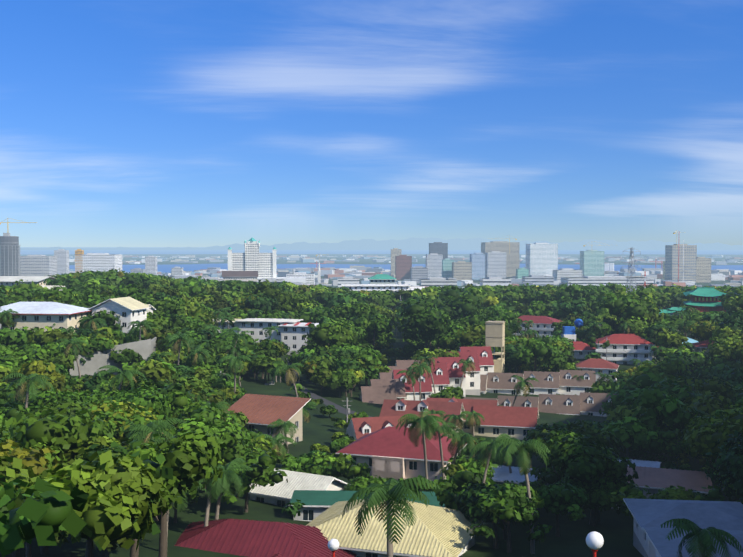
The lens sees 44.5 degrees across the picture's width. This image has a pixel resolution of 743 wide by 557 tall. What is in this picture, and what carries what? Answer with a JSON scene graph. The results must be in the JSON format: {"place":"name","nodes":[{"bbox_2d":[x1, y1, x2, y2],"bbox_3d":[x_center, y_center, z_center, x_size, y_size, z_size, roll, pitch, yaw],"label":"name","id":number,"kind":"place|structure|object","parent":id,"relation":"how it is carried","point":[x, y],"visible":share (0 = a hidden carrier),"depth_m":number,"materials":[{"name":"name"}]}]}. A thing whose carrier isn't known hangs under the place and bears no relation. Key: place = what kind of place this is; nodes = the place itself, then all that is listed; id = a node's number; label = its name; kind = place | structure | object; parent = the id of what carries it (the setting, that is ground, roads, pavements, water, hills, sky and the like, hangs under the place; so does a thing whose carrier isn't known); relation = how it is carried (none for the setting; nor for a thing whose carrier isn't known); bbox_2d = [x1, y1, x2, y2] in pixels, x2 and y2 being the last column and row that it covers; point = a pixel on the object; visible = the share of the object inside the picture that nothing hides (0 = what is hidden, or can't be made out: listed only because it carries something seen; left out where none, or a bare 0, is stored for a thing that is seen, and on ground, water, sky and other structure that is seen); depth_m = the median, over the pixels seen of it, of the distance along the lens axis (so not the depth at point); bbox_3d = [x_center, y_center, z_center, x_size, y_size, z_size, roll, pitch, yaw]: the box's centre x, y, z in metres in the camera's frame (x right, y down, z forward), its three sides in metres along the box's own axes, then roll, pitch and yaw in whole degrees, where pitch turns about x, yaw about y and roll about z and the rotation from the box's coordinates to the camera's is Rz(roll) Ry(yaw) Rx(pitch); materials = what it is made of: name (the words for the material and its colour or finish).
{"place":"outdoors","nodes":[
{"label":"outdoors","id":0,"kind":"place"},
{"bbox_2d":[285,365,370,416],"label":"valley road","id":1,"kind":"structure","parent":0,"point":[328,402],"depth_m":227.29,"materials":[{"name":"grey asphalt"}]},
{"bbox_2d":[0,254,742,556],"bbox_3d":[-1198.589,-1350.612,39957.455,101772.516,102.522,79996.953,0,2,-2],"label":"terrain","id":2,"kind":"structure","parent":0,"point":[613,528],"depth_m":120.11,"materials":[{"name":"green plant"}]},
{"bbox_2d":[0,218,36,275],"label":"high-rise","id":3,"kind":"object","parent":2,"relation":"on","point":[10,251],"depth_m":2027.27,"materials":[{"name":"grey"}]},
{"bbox_2d":[0,276,54,285],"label":"building","id":4,"kind":"structure","parent":2,"relation":"on","point":[11,280],"depth_m":504.14,"materials":[{"name":"white metal"}]},
{"bbox_2d":[19,255,56,275],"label":"office building","id":5,"kind":"structure","parent":2,"relation":"on","point":[38,265],"depth_m":2276.02,"materials":[{"name":"white glass"}]},
{"bbox_2d":[0,302,91,332],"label":"house","id":6,"kind":"structure","parent":2,"relation":"on","point":[44,314],"depth_m":252.35,"materials":[{"name":"white metal"}]},
{"bbox_2d":[41,285,64,288],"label":"house","id":7,"kind":"structure","parent":2,"relation":"on","point":[48,286],"depth_m":464.48,"materials":[{"name":"white"}]},
{"bbox_2d":[54,249,68,273],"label":"tower","id":8,"kind":"structure","parent":2,"relation":"on","point":[62,255],"depth_m":2525.25,"materials":[{"name":"white glass"}]},
{"bbox_2d":[75,249,83,271],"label":"tower","id":9,"kind":"structure","parent":2,"relation":"on","point":[79,252],"depth_m":2080.14,"materials":[{"name":"beige concrete"}]},
{"bbox_2d":[75,253,121,272],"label":"office building","id":10,"kind":"structure","parent":2,"relation":"on","point":[95,262],"depth_m":2082.14,"materials":[{"name":"white concrete"}]},
{"bbox_2d":[87,297,150,334],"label":"house","id":11,"kind":"structure","parent":2,"relation":"on","point":[128,310],"depth_m":262.90,"materials":[{"name":"white concrete"}]},
{"bbox_2d":[0,324,273,384],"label":"retaining walls","id":12,"kind":"structure","parent":2,"relation":"on","point":[145,349],"depth_m":230.90,"materials":[{"name":"concrete"}]},
{"bbox_2d":[130,268,144,273],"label":"building","id":13,"kind":"structure","parent":2,"relation":"on","point":[136,270],"depth_m":2383.24,"materials":[{"name":"grey concrete"}]},
{"bbox_2d":[145,256,156,274],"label":"building","id":14,"kind":"structure","parent":2,"relation":"on","point":[150,264],"depth_m":2483.08,"materials":[{"name":"white concrete"}]},
{"bbox_2d":[146,304,155,314],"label":"house","id":15,"kind":"structure","parent":2,"relation":"on","point":[152,308],"depth_m":284.58,"materials":[{"name":"white paint"}]},
{"bbox_2d":[172,267,182,275],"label":"building","id":16,"kind":"structure","parent":2,"relation":"on","point":[177,270],"depth_m":2485.84,"materials":[{"name":"white glass"}]},
{"bbox_2d":[168,275,209,278],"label":"building","id":17,"kind":"structure","parent":2,"relation":"on","point":[182,276],"depth_m":1703.25,"materials":[{"name":"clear glass"}]},
{"bbox_2d":[196,277,222,280],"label":"building","id":18,"kind":"structure","parent":2,"relation":"on","point":[214,278],"depth_m":1401.02,"materials":[{"name":"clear glass"}]},
{"bbox_2d":[213,319,241,333],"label":"building","id":19,"kind":"structure","parent":2,"relation":"on","point":[236,324],"depth_m":330.99,"materials":[{"name":"white paint"}]},
{"bbox_2d":[222,271,257,281],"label":"building","id":20,"kind":"structure","parent":2,"relation":"on","point":[247,276],"depth_m":1235.53,"materials":[{"name":"brown concrete"}]},
{"bbox_2d":[220,238,305,282],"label":"waterfront hotel","id":21,"kind":"structure","parent":2,"relation":"on","point":[251,258],"depth_m":1843.00,"materials":[{"name":"white concrete"}]},
{"bbox_2d":[174,518,356,556],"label":"red roof house","id":22,"kind":"structure","parent":2,"relation":"on","point":[249,538],"depth_m":92.09,"materials":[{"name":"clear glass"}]},
{"bbox_2d":[228,394,310,445],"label":"brown roof house","id":23,"kind":"structure","parent":2,"relation":"on","point":[261,412],"depth_m":172.01,"materials":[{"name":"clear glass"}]},
{"bbox_2d":[237,318,302,341],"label":"apartment building","id":24,"kind":"structure","parent":2,"relation":"on","point":[255,326],"depth_m":327.32,"materials":[{"name":"white concrete"}]},
{"bbox_2d":[257,278,284,282],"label":"building","id":25,"kind":"structure","parent":2,"relation":"on","point":[272,280],"depth_m":1497.33,"materials":[{"name":"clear glass"}]},
{"bbox_2d":[278,322,318,354],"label":"apartment building","id":26,"kind":"structure","parent":2,"relation":"on","point":[292,337],"depth_m":321.66,"materials":[{"name":"white paint"}]},
{"bbox_2d":[249,468,350,507],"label":"house","id":27,"kind":"structure","parent":2,"relation":"on","point":[280,494],"depth_m":120.05,"materials":[{"name":"white metal"}]},
{"bbox_2d":[286,272,314,284],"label":"building","id":28,"kind":"structure","parent":2,"relation":"on","point":[310,279],"depth_m":1897.91,"materials":[{"name":"white glass"}]},
{"bbox_2d":[74,354,541,382],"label":"banana plants","id":29,"kind":"object","parent":2,"relation":"on","point":[256,377],"depth_m":253.89,"materials":[{"name":"green plant"}]},
{"bbox_2d":[318,263,320,282],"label":"tower","id":30,"kind":"structure","parent":2,"relation":"on","point":[319,275],"depth_m":1995.60,"materials":[{"name":"white concrete"}]},
{"bbox_2d":[328,539,338,556],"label":"globe lamp","id":31,"kind":"object","parent":2,"relation":"on","point":[333,545],"visible":1,"depth_m":31.93,"materials":[{"name":"white glass"}]},
{"bbox_2d":[338,277,358,287],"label":"building","id":32,"kind":"structure","parent":2,"relation":"on","point":[347,280],"depth_m":1700.63,"materials":[{"name":"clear glass"}]},
{"bbox_2d":[0,301,705,424],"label":"trees","id":33,"kind":"object","parent":2,"relation":"on","point":[300,393],"depth_m":252.83,"materials":[{"name":"green plant"}]},
{"bbox_2d":[289,490,444,521],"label":"green roof shed","id":34,"kind":"structure","parent":2,"relation":"on","point":[317,502],"depth_m":112.35,"materials":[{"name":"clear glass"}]},
{"bbox_2d":[0,289,742,556],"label":"trees","id":35,"kind":"object","parent":2,"relation":"on","point":[429,423],"depth_m":126.69,"materials":[{"name":"green plant"}]},
{"bbox_2d":[0,279,742,477],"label":"trees","id":36,"kind":"object","parent":2,"relation":"on","point":[205,372],"depth_m":271.02,"materials":[{"name":"green plant"}]},
{"bbox_2d":[0,385,742,556],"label":"trees","id":37,"kind":"object","parent":2,"relation":"on","point":[93,464],"depth_m":105.64,"materials":[{"name":"green plant"}]},
{"bbox_2d":[0,368,742,556],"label":"trees","id":38,"kind":"object","parent":2,"relation":"on","point":[34,512],"depth_m":104.75,"materials":[{"name":"green plant"}]},
{"bbox_2d":[0,268,742,340],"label":"trees","id":39,"kind":"object","parent":2,"relation":"on","point":[555,299],"depth_m":480.79,"materials":[{"name":"green plant"}]},
{"bbox_2d":[341,284,410,291],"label":"building","id":40,"kind":"structure","parent":2,"relation":"on","point":[377,287],"depth_m":634.81,"materials":[{"name":"clear concrete"}]},
{"bbox_2d":[368,274,396,283],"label":"building","id":41,"kind":"structure","parent":2,"relation":"on","point":[382,279],"depth_m":714.94,"materials":[{"name":"clear"}]},
{"bbox_2d":[359,360,426,403],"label":"townhouses","id":42,"kind":"structure","parent":2,"relation":"on","point":[382,387],"depth_m":240.41,"materials":[{"name":"brown"}]},
{"bbox_2d":[306,499,482,556],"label":"cream roof house","id":43,"kind":"structure","parent":2,"relation":"on","point":[434,531],"depth_m":94.37,"materials":[{"name":"beige"}]},
{"bbox_2d":[345,414,446,439],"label":"townhouses","id":44,"kind":"structure","parent":2,"relation":"on","point":[357,428],"depth_m":177.57,"materials":[{"name":"red"}]},
{"bbox_2d":[391,248,401,275],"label":"tower","id":45,"kind":"structure","parent":2,"relation":"on","point":[396,252],"depth_m":2702.61,"materials":[{"name":"white glass"}]},
{"bbox_2d":[336,426,460,481],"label":"house","id":46,"kind":"structure","parent":2,"relation":"on","point":[391,452],"depth_m":145.41,"materials":[{"name":"red"}]},
{"bbox_2d":[395,255,411,279],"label":"tower","id":47,"kind":"structure","parent":2,"relation":"on","point":[403,264],"depth_m":2454.08,"materials":[{"name":"brown glass"}]},
{"bbox_2d":[410,266,427,283],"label":"office building","id":48,"kind":"structure","parent":2,"relation":"on","point":[417,273],"depth_m":2055.05,"materials":[{"name":"white glass"}]},
{"bbox_2d":[379,398,464,436],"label":"house","id":49,"kind":"structure","parent":2,"relation":"on","point":[402,407],"depth_m":195.19,"materials":[{"name":"red"}]},
{"bbox_2d":[220,296,630,427],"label":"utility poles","id":50,"kind":"object","parent":2,"relation":"on","point":[348,409],"visible":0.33,"depth_m":262.38,"materials":[{"name":"grey concrete"}]},
{"bbox_2d":[426,253,442,278],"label":"tower","id":51,"kind":"structure","parent":2,"relation":"on","point":[433,263],"depth_m":2406.38,"materials":[{"name":"white glass"}]},
{"bbox_2d":[419,278,456,286],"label":"building","id":52,"kind":"structure","parent":2,"relation":"on","point":[441,282],"depth_m":1605.73,"materials":[{"name":"clear concrete"}]},
{"bbox_2d":[429,242,447,259],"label":"tower","id":53,"kind":"structure","parent":2,"relation":"on","point":[439,247],"depth_m":2806.10,"materials":[{"name":"grey glass"}]},
{"bbox_2d":[392,346,493,400],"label":"townhouses","id":54,"kind":"structure","parent":2,"relation":"on","point":[447,372],"depth_m":265.45,"materials":[{"name":"red"}]},
{"bbox_2d":[442,258,453,278],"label":"tower","id":55,"kind":"structure","parent":2,"relation":"on","point":[447,265],"depth_m":2307.35,"materials":[{"name":"teal glass"}]},
{"bbox_2d":[452,261,471,280],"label":"office building","id":56,"kind":"structure","parent":2,"relation":"on","point":[460,267],"depth_m":2258.61,"materials":[{"name":"grey concrete"}]},
{"bbox_2d":[426,397,498,432],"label":"house","id":57,"kind":"structure","parent":2,"relation":"on","point":[468,404],"depth_m":204.56,"materials":[{"name":"red"}]},
{"bbox_2d":[470,253,484,278],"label":"tower","id":58,"kind":"structure","parent":2,"relation":"on","point":[477,260],"depth_m":2510.18,"materials":[{"name":"blue glass"}]},
{"bbox_2d":[310,259,662,270],"bbox_3d":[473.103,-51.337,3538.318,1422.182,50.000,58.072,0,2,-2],"label":"port silos and bridge","id":59,"kind":"object","parent":2,"relation":"on","point":[610,267],"visible":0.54,"depth_m":3524.57,"materials":[{"name":"white"}]},
{"bbox_2d":[485,321,504,372],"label":"water tower","id":60,"kind":"structure","parent":2,"relation":"on","point":[494,334],"depth_m":291.45,"materials":[{"name":"concrete"}]},
{"bbox_2d":[485,251,505,278],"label":"tower","id":61,"kind":"structure","parent":2,"relation":"on","point":[495,263],"depth_m":2360.97,"materials":[{"name":"white glass"}]},
{"bbox_2d":[480,277,510,286],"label":"building","id":62,"kind":"structure","parent":2,"relation":"on","point":[492,281],"depth_m":1508.03,"materials":[{"name":"white concrete"}]},
{"bbox_2d":[316,231,675,255],"bbox_3d":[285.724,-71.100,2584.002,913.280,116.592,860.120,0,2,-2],"label":"skyline cranes","id":63,"kind":"object","parent":2,"relation":"on","point":[516,239],"visible":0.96,"depth_m":2760.93,"materials":[{"name":"orange"}]},
{"bbox_2d":[481,241,519,276],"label":"tower","id":64,"kind":"structure","parent":2,"relation":"on","point":[512,261],"depth_m":2763.02,"materials":[{"name":"grey concrete"}]},
{"bbox_2d":[473,405,538,439],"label":"house","id":65,"kind":"structure","parent":2,"relation":"on","point":[517,422],"depth_m":198.17,"materials":[{"name":"red tile"}]},
{"bbox_2d":[491,465,539,483],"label":"roof","id":66,"kind":"structure","parent":2,"relation":"on","point":[502,474],"depth_m":150.39,"materials":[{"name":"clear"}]},
{"bbox_2d":[516,268,528,278],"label":"building","id":67,"kind":"structure","parent":2,"relation":"on","point":[520,272],"depth_m":2263.20,"materials":[{"name":"teal glass"}]},
{"bbox_2d":[480,370,595,394],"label":"townhouses","id":68,"kind":"structure","parent":2,"relation":"on","point":[564,382],"depth_m":280.64,"materials":[{"name":"brown"}]},
{"bbox_2d":[513,315,562,338],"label":"house","id":69,"kind":"structure","parent":2,"relation":"on","point":[542,326],"depth_m":426.28,"materials":[{"name":"red"}]},
{"bbox_2d":[522,275,553,285],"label":"building","id":70,"kind":"structure","parent":2,"relation":"on","point":[535,278],"depth_m":1913.07,"materials":[{"name":"clear concrete"}]},
{"bbox_2d":[463,392,615,416],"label":"townhouses","id":71,"kind":"structure","parent":2,"relation":"on","point":[583,403],"depth_m":245.85,"materials":[{"name":"brown"}]},
{"bbox_2d":[526,243,557,275],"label":"tower","id":72,"kind":"structure","parent":2,"relation":"on","point":[542,258],"depth_m":2615.81,"materials":[{"name":"white glass"}]},
{"bbox_2d":[553,268,582,280],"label":"building","id":73,"kind":"structure","parent":2,"relation":"on","point":[558,275],"depth_m":2065.45,"materials":[{"name":"white concrete"}]},
{"bbox_2d":[561,319,582,340],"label":"blue water tanks","id":74,"kind":"object","parent":2,"relation":"on","point":[568,332],"visible":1,"depth_m":373.77,"materials":[{"name":"blue plastic"}]},
{"bbox_2d":[572,341,595,358],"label":"house","id":75,"kind":"structure","parent":2,"relation":"on","point":[581,350],"depth_m":353.55,"materials":[{"name":"red"}]},
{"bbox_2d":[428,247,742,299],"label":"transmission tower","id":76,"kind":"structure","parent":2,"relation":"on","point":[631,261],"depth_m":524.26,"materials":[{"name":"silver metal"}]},
{"bbox_2d":[580,250,603,275],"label":"building","id":77,"kind":"structure","parent":2,"relation":"on","point":[590,258],"depth_m":2671.06,"materials":[{"name":"teal glass"}]},
{"bbox_2d":[586,531,603,556],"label":"globe lamp","id":78,"kind":"object","parent":2,"relation":"on","point":[594,541],"visible":1,"depth_m":21.50,"materials":[{"name":"white glass"}]},
{"bbox_2d":[575,358,618,381],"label":"house","id":79,"kind":"structure","parent":2,"relation":"on","point":[604,366],"depth_m":299.75,"materials":[{"name":"red"}]},
{"bbox_2d":[561,276,653,285],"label":"building","id":80,"kind":"structure","parent":2,"relation":"on","point":[610,279],"depth_m":1766.47,"materials":[{"name":"clear concrete"}]},
{"bbox_2d":[595,334,654,363],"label":"house","id":81,"kind":"structure","parent":2,"relation":"on","point":[634,346],"depth_m":338.00,"materials":[{"name":"white paint"}]},
{"bbox_2d":[617,459,660,467],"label":"roof","id":82,"kind":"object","parent":2,"relation":"on","point":[648,463],"visible":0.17,"depth_m":149.89,"materials":[{"name":"white"}]},
{"bbox_2d":[599,466,711,508],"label":"roof","id":83,"kind":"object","parent":2,"relation":"on","point":[655,479],"visible":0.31,"depth_m":128.83,"materials":[{"name":"brown"}]},
{"bbox_2d":[663,261,664,279],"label":"tower","id":84,"kind":"structure","parent":2,"relation":"on","point":[663,270],"depth_m":2488.74,"materials":[{"name":"grey glass"}]},
{"bbox_2d":[659,310,675,314],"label":"roof","id":85,"kind":"structure","parent":2,"relation":"on","point":[669,312],"depth_m":484.56,"materials":[{"name":"teal"}]},
{"bbox_2d":[667,307,685,312],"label":"roof","id":86,"kind":"structure","parent":2,"relation":"on","point":[677,309],"depth_m":484.98,"materials":[{"name":"teal"}]},
{"bbox_2d":[665,244,696,283],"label":"tower","id":87,"kind":"structure","parent":2,"relation":"on","point":[690,256],"depth_m":2173.87,"materials":[{"name":"grey concrete"}]},
{"bbox_2d":[678,240,683,280],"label":"radio mast","id":88,"kind":"object","parent":2,"relation":"on","point":[683,261],"visible":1,"depth_m":1515.66,"materials":[{"name":"white"}]},
{"bbox_2d":[623,498,742,556],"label":"house","id":89,"kind":"structure","parent":2,"relation":"on","point":[724,515],"depth_m":97.34,"materials":[{"name":"grey"}]},
{"bbox_2d":[668,337,697,346],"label":"house","id":90,"kind":"structure","parent":2,"relation":"on","point":[690,340],"depth_m":386.65,"materials":[{"name":"white"}]},
{"bbox_2d":[643,527,742,556],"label":"roof","id":91,"kind":"structure","parent":2,"relation":"on","point":[663,546],"depth_m":81.19,"materials":[{"name":"grey"}]},
{"bbox_2d":[691,340,713,358],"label":"house","id":92,"kind":"structure","parent":2,"relation":"on","point":[701,346],"depth_m":332.13,"materials":[{"name":"brown"}]},
{"bbox_2d":[696,257,710,282],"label":"tower","id":93,"kind":"structure","parent":2,"relation":"on","point":[703,267],"depth_m":2276.61,"materials":[{"name":"grey concrete"}]},
{"bbox_2d":[683,285,726,311],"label":"pagoda","id":94,"kind":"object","parent":2,"relation":"on","point":[702,301],"depth_m":522.09,"materials":[{"name":"teal"}]},
{"bbox_2d":[0,0,742,246],"label":"sky","id":95,"kind":"structure","parent":0,"point":[124,123],"materials":[{"name":"blue"}]},
{"bbox_2d":[20,237,742,249],"bbox_3d":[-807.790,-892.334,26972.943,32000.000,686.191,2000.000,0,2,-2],"label":"mountains","id":96,"kind":"structure","parent":0,"point":[412,243],"depth_m":27633.88,"materials":[{"name":"blue"}]},
{"bbox_2d":[20,247,742,272],"bbox_3d":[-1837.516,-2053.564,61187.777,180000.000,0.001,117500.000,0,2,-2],"label":"sea water","id":97,"kind":"structure","parent":0,"point":[168,268],"depth_m":13126.45,"materials":[{"name":"blue liquid"}]},
{"bbox_2d":[59,255,742,288],"bbox_3d":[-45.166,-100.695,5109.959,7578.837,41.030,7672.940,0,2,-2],"label":"lowrise building","id":98,"kind":"structure","parent":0,"point":[328,273],"depth_m":3139.53,"materials":[{"name":"white concrete"}]}
]}

